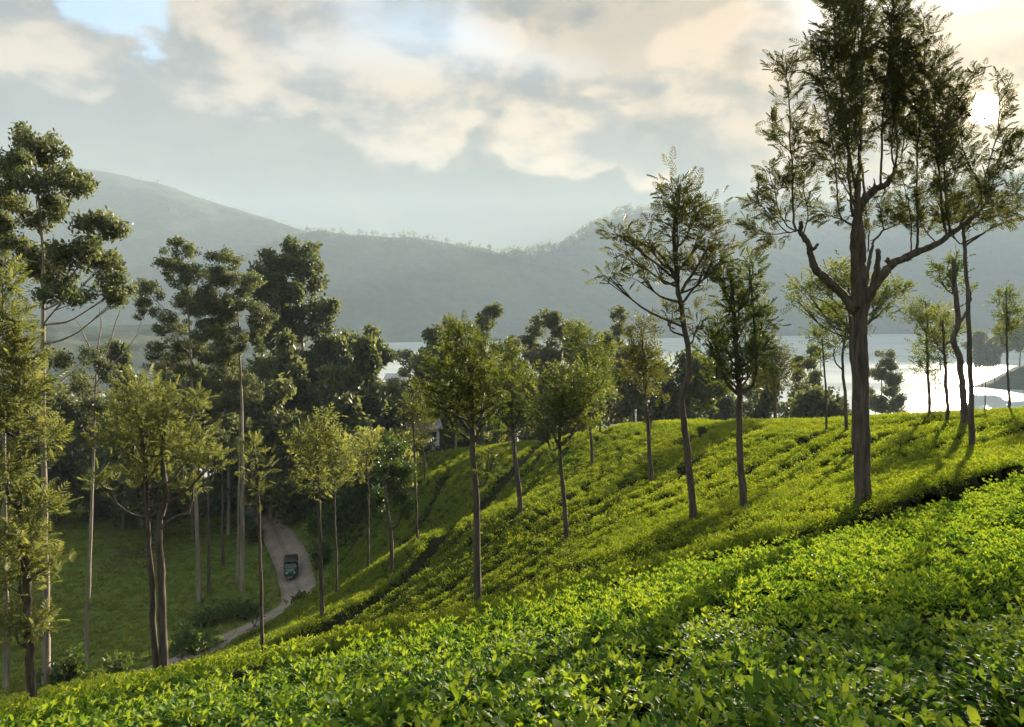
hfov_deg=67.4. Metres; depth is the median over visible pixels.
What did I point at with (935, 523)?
tea bush
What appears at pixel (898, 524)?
tea bush
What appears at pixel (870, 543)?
tea bush
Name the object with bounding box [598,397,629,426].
woodland tree
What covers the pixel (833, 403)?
woodland tree
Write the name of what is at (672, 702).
tea bush
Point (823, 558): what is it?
tea bush
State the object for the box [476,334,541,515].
silver oak
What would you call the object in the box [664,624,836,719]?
tea bush
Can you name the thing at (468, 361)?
silver oak
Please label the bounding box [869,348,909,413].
eucalyptus tree
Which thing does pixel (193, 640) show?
shrub
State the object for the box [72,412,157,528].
woodland tree
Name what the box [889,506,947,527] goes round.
tea bush
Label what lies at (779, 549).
tea bush
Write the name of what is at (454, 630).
tea bush
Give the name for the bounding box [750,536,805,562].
tea bush
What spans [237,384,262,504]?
woodland tree
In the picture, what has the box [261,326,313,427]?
woodland tree
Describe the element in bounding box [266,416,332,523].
woodland tree
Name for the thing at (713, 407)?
woodland tree
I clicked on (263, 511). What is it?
woodland tree
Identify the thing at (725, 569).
tea bush
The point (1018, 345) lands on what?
woodland tree
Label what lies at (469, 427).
woodland tree
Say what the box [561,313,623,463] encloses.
silver oak
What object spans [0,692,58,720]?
tea bush
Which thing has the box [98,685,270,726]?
tea bush
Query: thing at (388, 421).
woodland tree
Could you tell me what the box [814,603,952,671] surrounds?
tea bush
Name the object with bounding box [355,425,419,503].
woodland tree
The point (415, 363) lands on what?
woodland tree
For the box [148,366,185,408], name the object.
woodland tree
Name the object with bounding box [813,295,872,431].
silver oak
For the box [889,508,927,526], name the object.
tea bush
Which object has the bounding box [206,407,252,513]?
woodland tree
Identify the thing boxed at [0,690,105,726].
tea bush
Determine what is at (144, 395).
woodland tree
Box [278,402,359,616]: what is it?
silver oak
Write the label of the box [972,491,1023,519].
tea bush
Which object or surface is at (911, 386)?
lake
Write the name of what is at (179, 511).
shrub
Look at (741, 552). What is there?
tea bush
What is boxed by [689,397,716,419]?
woodland tree
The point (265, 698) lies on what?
tea bush
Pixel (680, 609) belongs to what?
tea bush
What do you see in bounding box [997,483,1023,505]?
tea bush
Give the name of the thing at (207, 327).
eucalyptus tree
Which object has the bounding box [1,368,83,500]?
woodland tree
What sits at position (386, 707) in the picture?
tea bush
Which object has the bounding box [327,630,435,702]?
tea bush
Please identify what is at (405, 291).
hill
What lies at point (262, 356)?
woodland tree
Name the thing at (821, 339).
silver oak
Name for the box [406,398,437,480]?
silver oak
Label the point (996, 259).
hill
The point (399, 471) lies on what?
silver oak
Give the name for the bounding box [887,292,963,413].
silver oak
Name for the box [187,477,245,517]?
shrub
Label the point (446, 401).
woodland tree
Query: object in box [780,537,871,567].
tea bush
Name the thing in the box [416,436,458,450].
woodland tree
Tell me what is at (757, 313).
silver oak
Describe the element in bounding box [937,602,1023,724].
tea bush
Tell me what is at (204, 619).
shrub
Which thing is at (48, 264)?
eucalyptus tree
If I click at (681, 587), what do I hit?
tea bush
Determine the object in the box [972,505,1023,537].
tea bush
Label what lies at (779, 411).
woodland tree
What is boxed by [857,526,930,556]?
tea bush
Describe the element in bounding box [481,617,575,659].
tea bush
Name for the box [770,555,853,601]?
tea bush
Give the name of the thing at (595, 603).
tea bush
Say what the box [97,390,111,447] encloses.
woodland tree
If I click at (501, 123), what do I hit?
sky
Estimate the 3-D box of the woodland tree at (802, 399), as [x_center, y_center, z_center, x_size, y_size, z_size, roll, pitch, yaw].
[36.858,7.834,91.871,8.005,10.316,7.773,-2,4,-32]
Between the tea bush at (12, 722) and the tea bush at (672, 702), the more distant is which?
the tea bush at (12, 722)
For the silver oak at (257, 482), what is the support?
on the ground at (268, 566)
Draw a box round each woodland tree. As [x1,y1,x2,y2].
[0,376,61,522]
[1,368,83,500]
[11,382,104,521]
[64,396,107,484]
[71,373,109,462]
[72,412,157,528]
[85,393,188,537]
[95,411,114,490]
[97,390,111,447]
[104,338,146,531]
[135,375,156,524]
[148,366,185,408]
[148,366,235,540]
[151,369,187,516]
[184,360,207,405]
[204,333,248,535]
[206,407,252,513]
[233,371,309,518]
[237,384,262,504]
[242,350,265,427]
[244,461,276,514]
[253,366,324,482]
[260,414,287,498]
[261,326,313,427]
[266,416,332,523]
[300,349,318,409]
[302,361,361,494]
[307,391,378,469]
[313,374,343,412]
[323,425,376,511]
[328,336,352,391]
[341,333,392,423]
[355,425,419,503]
[372,382,419,432]
[383,426,427,467]
[402,349,443,424]
[407,425,438,454]
[411,322,445,413]
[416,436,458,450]
[438,390,478,449]
[440,371,476,441]
[444,426,484,445]
[457,358,501,445]
[462,422,481,432]
[463,406,518,443]
[477,357,509,439]
[490,387,557,444]
[498,335,529,441]
[516,356,545,440]
[527,344,564,439]
[557,410,593,435]
[565,343,609,429]
[594,329,619,426]
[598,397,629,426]
[609,343,660,422]
[627,392,672,423]
[641,362,678,420]
[671,375,708,419]
[688,391,730,418]
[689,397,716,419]
[711,335,736,420]
[735,333,763,418]
[742,380,780,419]
[747,358,784,418]
[772,399,791,418]
[773,401,788,416]
[783,379,813,418]
[784,383,850,418]
[787,354,806,401]
[787,385,851,418]
[800,343,830,395]
[960,329,999,384]
[983,336,1002,379]
[991,317,1014,357]
[1010,317,1023,365]
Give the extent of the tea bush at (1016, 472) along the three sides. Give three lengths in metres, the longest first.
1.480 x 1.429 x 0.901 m
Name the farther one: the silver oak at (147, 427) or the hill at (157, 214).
the hill at (157, 214)
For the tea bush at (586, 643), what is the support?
on the ground at (268, 566)
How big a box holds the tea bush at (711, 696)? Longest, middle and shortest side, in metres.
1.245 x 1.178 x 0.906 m
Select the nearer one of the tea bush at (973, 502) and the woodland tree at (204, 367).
the tea bush at (973, 502)
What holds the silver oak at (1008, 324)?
on the ground at (268, 566)
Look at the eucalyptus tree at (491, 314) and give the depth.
113.85 m
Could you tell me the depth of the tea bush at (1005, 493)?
16.21 m
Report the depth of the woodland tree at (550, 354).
115.33 m
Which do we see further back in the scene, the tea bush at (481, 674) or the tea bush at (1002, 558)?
the tea bush at (1002, 558)
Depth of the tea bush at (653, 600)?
9.28 m
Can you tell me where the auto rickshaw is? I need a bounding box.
[281,554,299,579]
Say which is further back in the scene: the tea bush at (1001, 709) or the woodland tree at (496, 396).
the woodland tree at (496, 396)
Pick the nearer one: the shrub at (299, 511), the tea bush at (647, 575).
the tea bush at (647, 575)
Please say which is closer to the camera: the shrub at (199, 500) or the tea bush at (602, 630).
the tea bush at (602, 630)
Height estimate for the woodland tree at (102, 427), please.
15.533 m
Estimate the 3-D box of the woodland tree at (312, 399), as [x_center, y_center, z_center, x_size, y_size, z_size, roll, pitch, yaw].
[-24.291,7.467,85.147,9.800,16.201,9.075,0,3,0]
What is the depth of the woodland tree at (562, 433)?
121.89 m
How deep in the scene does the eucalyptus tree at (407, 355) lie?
149.08 m
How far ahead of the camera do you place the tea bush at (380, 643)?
9.03 m
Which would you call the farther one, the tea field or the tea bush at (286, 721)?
the tea field
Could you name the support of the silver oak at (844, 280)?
on the ground at (268, 566)
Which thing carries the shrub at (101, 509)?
on the ground at (268, 566)
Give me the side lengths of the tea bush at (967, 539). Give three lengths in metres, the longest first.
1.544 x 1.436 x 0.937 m
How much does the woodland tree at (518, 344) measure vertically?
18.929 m
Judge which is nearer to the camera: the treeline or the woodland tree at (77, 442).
the woodland tree at (77, 442)
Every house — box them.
[383,373,411,386]
[404,418,442,452]
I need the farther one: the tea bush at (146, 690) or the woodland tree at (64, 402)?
the woodland tree at (64, 402)
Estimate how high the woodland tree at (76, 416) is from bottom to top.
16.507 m
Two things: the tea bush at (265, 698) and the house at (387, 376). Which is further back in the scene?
the house at (387, 376)
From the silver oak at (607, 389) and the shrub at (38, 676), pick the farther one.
the silver oak at (607, 389)
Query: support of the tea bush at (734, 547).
on the ground at (268, 566)
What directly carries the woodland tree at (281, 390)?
on the ground at (268, 566)
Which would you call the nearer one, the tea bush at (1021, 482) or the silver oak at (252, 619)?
the tea bush at (1021, 482)
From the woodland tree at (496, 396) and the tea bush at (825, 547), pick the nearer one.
the tea bush at (825, 547)
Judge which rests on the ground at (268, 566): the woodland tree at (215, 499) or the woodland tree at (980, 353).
the woodland tree at (215, 499)
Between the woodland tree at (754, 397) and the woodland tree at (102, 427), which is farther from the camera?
the woodland tree at (754, 397)
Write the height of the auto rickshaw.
1.653 m
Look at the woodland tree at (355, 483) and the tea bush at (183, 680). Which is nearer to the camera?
the tea bush at (183, 680)
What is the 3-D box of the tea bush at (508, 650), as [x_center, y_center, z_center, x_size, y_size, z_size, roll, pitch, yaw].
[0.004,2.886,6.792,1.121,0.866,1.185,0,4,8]
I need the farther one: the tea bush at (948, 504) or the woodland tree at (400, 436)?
the woodland tree at (400, 436)
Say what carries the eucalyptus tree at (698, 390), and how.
on the ground at (268, 566)
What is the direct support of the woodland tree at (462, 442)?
on the ground at (268, 566)
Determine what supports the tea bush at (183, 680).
on the ground at (268, 566)
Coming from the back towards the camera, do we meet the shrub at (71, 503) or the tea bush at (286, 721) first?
the shrub at (71, 503)
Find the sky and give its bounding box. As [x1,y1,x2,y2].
[0,0,1023,255]
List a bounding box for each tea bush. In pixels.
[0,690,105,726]
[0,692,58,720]
[0,695,114,726]
[0,697,85,726]
[34,679,136,720]
[60,681,181,726]
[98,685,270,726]
[118,659,239,722]
[128,662,227,700]
[148,674,275,726]
[151,665,266,725]
[189,683,359,726]
[212,662,350,726]
[241,642,355,701]
[243,647,333,693]
[258,659,425,726]
[275,662,477,726]
[297,636,391,687]
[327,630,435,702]
[337,627,410,670]
[347,633,474,693]
[380,637,545,724]
[398,619,472,657]
[404,614,515,669]
[418,704,563,726]
[434,657,637,726]
[459,626,559,681]
[463,595,550,643]
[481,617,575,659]
[489,601,586,644]
[506,616,643,705]
[511,588,590,628]
[539,635,691,726]
[557,590,637,634]
[558,573,641,611]
[568,690,794,726]
[572,594,678,654]
[596,575,671,614]
[597,607,718,684]
[611,565,676,594]
[611,581,700,625]
[621,585,720,640]
[629,647,832,726]
[650,570,737,613]
[651,568,732,597]
[653,556,722,583]
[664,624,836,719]
[666,605,781,654]
[667,615,815,693]
[676,554,745,585]
[677,550,741,573]
[684,570,782,623]
[704,558,783,594]
[716,668,978,726]
[717,564,823,620]
[720,545,779,565]
[723,546,794,574]
[728,588,848,656]
[732,552,816,584]
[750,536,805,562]
[750,539,815,563]
[761,611,968,726]
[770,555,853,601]
[777,531,825,549]
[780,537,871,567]
[784,643,986,726]
[788,574,901,622]
[798,533,840,554]
[799,542,886,580]
[799,582,944,658]
[809,532,841,545]
[809,536,870,562]
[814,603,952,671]
[815,555,930,605]
[817,528,885,545]
[833,521,872,536]
[837,525,909,555]
[839,520,904,542]
[843,544,944,586]
[843,560,956,614]
[845,537,917,568]
[856,514,901,535]
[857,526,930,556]
[877,514,936,541]
[882,568,1011,658]
[887,536,980,575]
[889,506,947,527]
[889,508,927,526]
[902,511,960,545]
[905,552,1003,619]
[907,520,986,548]
[912,500,953,518]
[918,609,1023,684]
[921,522,1019,564]
[923,497,978,522]
[925,546,1023,617]
[927,507,995,531]
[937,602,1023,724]
[938,639,1023,726]
[944,513,1008,544]
[955,492,1010,510]
[959,486,1007,504]
[962,498,1018,527]
[963,521,1023,553]
[966,537,1023,582]
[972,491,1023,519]
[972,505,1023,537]
[976,475,1022,494]
[978,559,1023,624]
[986,484,1019,505]
[994,525,1023,556]
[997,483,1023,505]
[997,586,1023,639]
[1000,496,1023,528]
[1003,470,1023,491]
[1007,474,1023,492]
[1009,705,1023,723]
[1013,542,1023,578]
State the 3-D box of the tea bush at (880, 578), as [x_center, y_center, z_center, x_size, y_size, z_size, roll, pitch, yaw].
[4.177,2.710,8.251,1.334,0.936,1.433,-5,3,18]
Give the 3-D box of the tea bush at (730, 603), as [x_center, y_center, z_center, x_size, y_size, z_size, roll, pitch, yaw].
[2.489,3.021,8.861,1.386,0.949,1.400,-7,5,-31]
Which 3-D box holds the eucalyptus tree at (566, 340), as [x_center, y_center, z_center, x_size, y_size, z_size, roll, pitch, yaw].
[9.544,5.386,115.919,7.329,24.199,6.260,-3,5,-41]
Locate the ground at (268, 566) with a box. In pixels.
[0,428,1023,726]
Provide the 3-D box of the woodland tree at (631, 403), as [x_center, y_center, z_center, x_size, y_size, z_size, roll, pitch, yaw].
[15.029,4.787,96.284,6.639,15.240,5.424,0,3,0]
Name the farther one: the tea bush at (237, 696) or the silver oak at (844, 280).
the silver oak at (844, 280)
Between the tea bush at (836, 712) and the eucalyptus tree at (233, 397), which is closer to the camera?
the tea bush at (836, 712)
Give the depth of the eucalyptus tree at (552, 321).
119.94 m
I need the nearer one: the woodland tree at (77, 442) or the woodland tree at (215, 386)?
the woodland tree at (215, 386)
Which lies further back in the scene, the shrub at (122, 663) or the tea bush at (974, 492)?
the shrub at (122, 663)
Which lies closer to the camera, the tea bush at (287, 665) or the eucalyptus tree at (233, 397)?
the tea bush at (287, 665)
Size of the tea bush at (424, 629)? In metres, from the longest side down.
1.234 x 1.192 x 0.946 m
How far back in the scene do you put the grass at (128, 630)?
63.52 m
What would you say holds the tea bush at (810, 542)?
on the ground at (268, 566)
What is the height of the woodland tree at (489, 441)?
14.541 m
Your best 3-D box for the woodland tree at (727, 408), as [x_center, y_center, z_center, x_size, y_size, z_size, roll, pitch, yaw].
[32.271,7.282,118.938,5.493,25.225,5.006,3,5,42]
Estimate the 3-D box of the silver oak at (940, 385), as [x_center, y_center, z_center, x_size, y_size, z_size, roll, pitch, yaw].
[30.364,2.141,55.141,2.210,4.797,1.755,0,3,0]
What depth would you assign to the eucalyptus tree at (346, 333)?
94.36 m
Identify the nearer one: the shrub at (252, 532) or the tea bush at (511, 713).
the tea bush at (511, 713)
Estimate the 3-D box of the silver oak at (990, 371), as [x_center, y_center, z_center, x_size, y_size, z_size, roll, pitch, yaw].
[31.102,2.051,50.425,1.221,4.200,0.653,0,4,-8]
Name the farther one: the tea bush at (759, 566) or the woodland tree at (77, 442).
the woodland tree at (77, 442)
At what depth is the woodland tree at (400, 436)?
79.26 m
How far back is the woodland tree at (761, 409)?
107.92 m
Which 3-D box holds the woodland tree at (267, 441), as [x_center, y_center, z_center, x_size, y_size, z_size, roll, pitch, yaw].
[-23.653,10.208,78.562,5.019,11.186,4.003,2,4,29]
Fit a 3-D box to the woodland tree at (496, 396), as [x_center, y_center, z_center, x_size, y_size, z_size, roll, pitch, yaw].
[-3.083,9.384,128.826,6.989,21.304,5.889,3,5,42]
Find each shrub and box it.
[0,481,85,520]
[35,660,73,686]
[38,642,104,687]
[69,456,137,522]
[99,650,148,675]
[130,492,198,523]
[167,620,236,658]
[185,602,223,628]
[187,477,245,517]
[206,591,270,623]
[245,519,265,544]
[273,483,316,528]
[284,588,309,604]
[303,502,332,537]
[306,535,334,568]
[314,479,372,537]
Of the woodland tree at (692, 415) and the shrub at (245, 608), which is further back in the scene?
the woodland tree at (692, 415)
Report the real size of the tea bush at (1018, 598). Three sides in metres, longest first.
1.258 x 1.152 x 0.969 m
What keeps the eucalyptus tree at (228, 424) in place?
on the ground at (268, 566)
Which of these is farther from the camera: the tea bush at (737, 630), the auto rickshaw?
the auto rickshaw
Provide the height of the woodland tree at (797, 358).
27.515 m
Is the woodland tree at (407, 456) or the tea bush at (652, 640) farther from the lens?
the woodland tree at (407, 456)
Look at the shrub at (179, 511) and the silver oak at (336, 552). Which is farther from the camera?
the shrub at (179, 511)
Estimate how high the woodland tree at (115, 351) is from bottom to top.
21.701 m
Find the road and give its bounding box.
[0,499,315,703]
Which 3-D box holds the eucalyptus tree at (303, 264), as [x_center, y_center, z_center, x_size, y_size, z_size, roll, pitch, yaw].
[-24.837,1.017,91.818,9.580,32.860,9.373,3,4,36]
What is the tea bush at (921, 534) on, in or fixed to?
on the ground at (268, 566)
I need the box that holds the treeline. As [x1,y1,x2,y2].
[68,164,1023,265]
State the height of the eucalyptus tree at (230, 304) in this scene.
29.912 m
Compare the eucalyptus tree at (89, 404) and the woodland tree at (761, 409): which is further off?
the woodland tree at (761, 409)
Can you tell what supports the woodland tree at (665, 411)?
on the ground at (268, 566)
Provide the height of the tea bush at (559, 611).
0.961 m
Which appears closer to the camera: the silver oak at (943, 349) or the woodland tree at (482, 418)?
the silver oak at (943, 349)
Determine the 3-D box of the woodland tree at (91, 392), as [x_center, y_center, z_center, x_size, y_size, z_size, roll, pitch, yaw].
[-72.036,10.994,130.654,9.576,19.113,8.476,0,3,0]
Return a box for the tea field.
[0,406,1023,717]
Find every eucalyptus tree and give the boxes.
[0,120,139,689]
[0,177,29,687]
[47,305,141,664]
[132,234,226,601]
[176,394,230,593]
[192,245,279,592]
[197,412,247,565]
[213,365,264,583]
[233,247,317,413]
[275,234,346,416]
[320,322,359,391]
[359,323,398,420]
[385,348,418,391]
[431,315,474,447]
[463,300,504,444]
[518,307,575,382]
[553,319,591,431]
[603,304,635,423]
[669,349,732,417]
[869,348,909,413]
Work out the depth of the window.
97.59 m
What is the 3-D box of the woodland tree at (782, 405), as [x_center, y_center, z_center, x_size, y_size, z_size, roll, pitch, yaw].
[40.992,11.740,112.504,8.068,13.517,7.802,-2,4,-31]
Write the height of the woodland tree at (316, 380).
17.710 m
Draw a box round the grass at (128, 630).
[0,484,339,701]
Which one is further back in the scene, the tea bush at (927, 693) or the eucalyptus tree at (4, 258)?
the eucalyptus tree at (4, 258)
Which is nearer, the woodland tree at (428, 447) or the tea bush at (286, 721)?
the tea bush at (286, 721)
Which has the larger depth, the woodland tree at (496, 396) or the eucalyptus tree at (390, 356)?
the woodland tree at (496, 396)
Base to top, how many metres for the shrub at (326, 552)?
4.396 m
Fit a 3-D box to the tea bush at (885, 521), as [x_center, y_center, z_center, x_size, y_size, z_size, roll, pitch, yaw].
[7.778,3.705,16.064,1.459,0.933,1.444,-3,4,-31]
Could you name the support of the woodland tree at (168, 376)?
on the ground at (268, 566)
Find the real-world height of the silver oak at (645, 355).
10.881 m
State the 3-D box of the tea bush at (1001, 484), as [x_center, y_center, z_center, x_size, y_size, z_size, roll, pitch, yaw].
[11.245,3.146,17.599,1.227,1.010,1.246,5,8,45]
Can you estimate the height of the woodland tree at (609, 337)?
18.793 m
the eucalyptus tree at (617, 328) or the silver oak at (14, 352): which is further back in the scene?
the eucalyptus tree at (617, 328)
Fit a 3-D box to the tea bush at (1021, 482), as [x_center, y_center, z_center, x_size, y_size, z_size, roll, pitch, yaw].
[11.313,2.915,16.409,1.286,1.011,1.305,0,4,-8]
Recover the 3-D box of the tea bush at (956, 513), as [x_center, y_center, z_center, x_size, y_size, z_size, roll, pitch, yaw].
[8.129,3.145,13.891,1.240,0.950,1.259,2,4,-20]
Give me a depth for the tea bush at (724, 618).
7.22 m
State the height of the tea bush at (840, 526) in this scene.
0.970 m
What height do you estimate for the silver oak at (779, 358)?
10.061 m
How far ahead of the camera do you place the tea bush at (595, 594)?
11.01 m
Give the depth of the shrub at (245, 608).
58.01 m
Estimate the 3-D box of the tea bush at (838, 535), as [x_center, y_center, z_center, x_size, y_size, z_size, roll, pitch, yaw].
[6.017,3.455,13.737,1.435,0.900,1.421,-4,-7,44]
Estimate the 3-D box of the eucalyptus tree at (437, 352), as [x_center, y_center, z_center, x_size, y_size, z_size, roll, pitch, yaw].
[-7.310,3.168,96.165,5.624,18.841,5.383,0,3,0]
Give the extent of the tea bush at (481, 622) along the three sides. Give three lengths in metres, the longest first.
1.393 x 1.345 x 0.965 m
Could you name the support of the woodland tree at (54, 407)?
on the ground at (268, 566)
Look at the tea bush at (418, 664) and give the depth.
6.33 m
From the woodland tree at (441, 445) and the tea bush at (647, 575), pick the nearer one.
the tea bush at (647, 575)
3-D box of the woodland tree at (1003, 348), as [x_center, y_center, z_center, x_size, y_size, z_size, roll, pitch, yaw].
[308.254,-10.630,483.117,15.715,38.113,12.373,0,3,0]
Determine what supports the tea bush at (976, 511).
on the ground at (268, 566)
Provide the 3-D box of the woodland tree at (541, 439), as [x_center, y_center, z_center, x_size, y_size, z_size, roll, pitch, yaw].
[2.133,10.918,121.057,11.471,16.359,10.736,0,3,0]
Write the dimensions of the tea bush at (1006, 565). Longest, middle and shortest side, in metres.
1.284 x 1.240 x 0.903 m
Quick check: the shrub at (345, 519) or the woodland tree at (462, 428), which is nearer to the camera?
the shrub at (345, 519)
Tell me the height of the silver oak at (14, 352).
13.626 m
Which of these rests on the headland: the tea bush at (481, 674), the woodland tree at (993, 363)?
the woodland tree at (993, 363)
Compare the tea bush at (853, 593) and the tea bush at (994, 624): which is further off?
the tea bush at (853, 593)
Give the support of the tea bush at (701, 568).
on the ground at (268, 566)
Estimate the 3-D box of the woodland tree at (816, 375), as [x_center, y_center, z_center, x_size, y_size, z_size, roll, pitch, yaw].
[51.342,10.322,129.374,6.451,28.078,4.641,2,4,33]
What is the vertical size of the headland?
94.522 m
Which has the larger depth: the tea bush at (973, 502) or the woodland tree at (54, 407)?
the woodland tree at (54, 407)
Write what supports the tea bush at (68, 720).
on the ground at (268, 566)
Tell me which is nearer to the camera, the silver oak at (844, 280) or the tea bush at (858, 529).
the tea bush at (858, 529)
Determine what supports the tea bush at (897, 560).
on the ground at (268, 566)
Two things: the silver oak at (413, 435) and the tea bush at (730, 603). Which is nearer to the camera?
the tea bush at (730, 603)
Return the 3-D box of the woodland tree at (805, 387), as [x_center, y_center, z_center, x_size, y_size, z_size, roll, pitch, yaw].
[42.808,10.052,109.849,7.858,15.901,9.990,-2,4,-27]
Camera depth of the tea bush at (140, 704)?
6.58 m
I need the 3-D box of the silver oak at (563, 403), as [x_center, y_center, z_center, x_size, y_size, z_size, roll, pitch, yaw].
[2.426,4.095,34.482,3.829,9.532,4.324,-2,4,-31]
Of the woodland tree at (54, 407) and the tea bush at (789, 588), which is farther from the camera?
the woodland tree at (54, 407)
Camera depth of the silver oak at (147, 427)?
26.24 m
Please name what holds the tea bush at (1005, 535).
on the ground at (268, 566)
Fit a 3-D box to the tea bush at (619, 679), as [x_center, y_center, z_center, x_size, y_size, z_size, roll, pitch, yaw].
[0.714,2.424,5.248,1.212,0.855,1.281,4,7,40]
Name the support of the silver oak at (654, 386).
on the ground at (268, 566)
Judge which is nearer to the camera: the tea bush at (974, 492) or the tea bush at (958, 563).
the tea bush at (958, 563)
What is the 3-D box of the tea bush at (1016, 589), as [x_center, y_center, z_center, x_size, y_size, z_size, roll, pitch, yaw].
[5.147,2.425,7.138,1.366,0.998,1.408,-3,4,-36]
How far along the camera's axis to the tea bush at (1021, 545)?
8.84 m
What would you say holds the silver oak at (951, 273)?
on the ground at (268, 566)
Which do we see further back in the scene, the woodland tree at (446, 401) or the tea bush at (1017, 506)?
the woodland tree at (446, 401)
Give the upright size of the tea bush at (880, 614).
0.980 m
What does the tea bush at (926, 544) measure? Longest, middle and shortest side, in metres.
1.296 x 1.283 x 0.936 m
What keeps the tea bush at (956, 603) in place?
on the ground at (268, 566)
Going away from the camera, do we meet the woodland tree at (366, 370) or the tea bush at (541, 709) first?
the tea bush at (541, 709)
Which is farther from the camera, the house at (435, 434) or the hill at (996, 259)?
the hill at (996, 259)
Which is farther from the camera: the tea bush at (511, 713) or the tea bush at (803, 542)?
the tea bush at (803, 542)
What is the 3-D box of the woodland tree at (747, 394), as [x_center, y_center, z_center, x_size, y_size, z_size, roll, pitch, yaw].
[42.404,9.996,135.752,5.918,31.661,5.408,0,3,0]
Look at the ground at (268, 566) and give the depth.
67.44 m
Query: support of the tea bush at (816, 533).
on the ground at (268, 566)
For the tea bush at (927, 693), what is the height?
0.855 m
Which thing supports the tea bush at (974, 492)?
on the ground at (268, 566)
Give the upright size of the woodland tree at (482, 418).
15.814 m
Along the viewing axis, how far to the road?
66.78 m
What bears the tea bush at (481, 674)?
on the ground at (268, 566)
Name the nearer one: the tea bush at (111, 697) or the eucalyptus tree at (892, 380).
the tea bush at (111, 697)
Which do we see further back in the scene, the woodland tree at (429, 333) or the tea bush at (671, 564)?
the woodland tree at (429, 333)
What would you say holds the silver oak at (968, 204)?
on the ground at (268, 566)
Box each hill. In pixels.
[0,165,305,326]
[0,320,394,393]
[160,231,661,342]
[529,212,925,337]
[698,173,1023,332]
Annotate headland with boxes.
[974,364,1023,389]
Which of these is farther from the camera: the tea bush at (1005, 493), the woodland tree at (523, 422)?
the woodland tree at (523, 422)
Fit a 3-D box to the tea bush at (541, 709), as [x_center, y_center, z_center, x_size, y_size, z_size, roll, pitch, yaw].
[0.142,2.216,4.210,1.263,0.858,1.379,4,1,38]
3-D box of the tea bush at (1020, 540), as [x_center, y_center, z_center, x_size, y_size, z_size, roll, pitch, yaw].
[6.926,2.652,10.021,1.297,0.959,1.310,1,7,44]
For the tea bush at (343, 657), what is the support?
on the ground at (268, 566)
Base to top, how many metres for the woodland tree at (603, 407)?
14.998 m
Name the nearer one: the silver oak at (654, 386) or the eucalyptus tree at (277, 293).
the silver oak at (654, 386)
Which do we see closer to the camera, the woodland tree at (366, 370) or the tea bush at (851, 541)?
the tea bush at (851, 541)
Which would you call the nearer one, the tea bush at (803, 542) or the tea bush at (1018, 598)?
the tea bush at (1018, 598)
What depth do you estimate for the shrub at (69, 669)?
34.62 m
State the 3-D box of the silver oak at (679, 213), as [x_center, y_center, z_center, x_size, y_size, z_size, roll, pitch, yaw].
[5.189,-0.523,26.754,5.650,14.114,3.210,0,3,0]
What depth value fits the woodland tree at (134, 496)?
77.76 m
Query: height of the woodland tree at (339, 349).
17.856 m
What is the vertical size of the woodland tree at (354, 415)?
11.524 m
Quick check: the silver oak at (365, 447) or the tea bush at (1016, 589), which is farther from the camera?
the silver oak at (365, 447)
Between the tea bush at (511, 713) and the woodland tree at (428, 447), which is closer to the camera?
the tea bush at (511, 713)
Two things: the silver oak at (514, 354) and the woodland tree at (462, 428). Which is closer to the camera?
the silver oak at (514, 354)
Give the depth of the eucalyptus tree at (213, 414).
64.31 m
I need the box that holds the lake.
[21,333,1023,476]
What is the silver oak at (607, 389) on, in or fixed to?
on the ground at (268, 566)
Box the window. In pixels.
[428,432,436,438]
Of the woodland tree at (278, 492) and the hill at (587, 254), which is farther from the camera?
the hill at (587, 254)
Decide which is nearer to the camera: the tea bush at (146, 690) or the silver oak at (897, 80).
the tea bush at (146, 690)
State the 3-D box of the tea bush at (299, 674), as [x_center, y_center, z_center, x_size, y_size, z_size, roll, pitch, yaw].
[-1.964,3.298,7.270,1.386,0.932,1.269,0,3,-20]
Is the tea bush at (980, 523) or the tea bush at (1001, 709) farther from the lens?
the tea bush at (980, 523)
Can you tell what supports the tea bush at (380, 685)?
on the ground at (268, 566)
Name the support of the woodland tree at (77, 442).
on the ground at (268, 566)
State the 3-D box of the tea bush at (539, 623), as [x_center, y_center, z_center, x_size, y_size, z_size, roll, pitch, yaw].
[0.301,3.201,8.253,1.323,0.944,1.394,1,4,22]
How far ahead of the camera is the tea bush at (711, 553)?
13.03 m
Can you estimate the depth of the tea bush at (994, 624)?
5.83 m
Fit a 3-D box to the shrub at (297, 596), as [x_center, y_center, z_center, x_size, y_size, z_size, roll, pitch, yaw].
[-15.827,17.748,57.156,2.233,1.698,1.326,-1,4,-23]
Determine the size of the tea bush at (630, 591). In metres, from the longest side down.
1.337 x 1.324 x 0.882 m
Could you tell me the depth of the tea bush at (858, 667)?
5.17 m
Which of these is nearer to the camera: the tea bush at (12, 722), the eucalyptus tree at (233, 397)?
the tea bush at (12, 722)
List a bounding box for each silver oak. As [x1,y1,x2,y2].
[0,253,83,700]
[76,363,236,671]
[234,418,282,650]
[246,612,265,635]
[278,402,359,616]
[320,443,360,594]
[344,426,387,566]
[368,432,419,573]
[394,376,436,538]
[403,309,529,602]
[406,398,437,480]
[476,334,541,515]
[513,349,623,540]
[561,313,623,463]
[578,345,623,434]
[582,146,739,520]
[614,307,675,481]
[639,357,667,429]
[690,245,791,506]
[731,0,1023,504]
[742,327,810,417]
[781,250,919,454]
[798,302,848,431]
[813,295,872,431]
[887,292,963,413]
[920,292,976,420]
[922,362,952,410]
[925,245,977,423]
[931,177,1022,446]
[978,364,996,409]
[983,280,1023,407]
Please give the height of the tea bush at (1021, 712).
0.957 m
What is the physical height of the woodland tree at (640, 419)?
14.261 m
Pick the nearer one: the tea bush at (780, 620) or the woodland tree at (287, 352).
the tea bush at (780, 620)
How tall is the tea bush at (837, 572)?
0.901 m

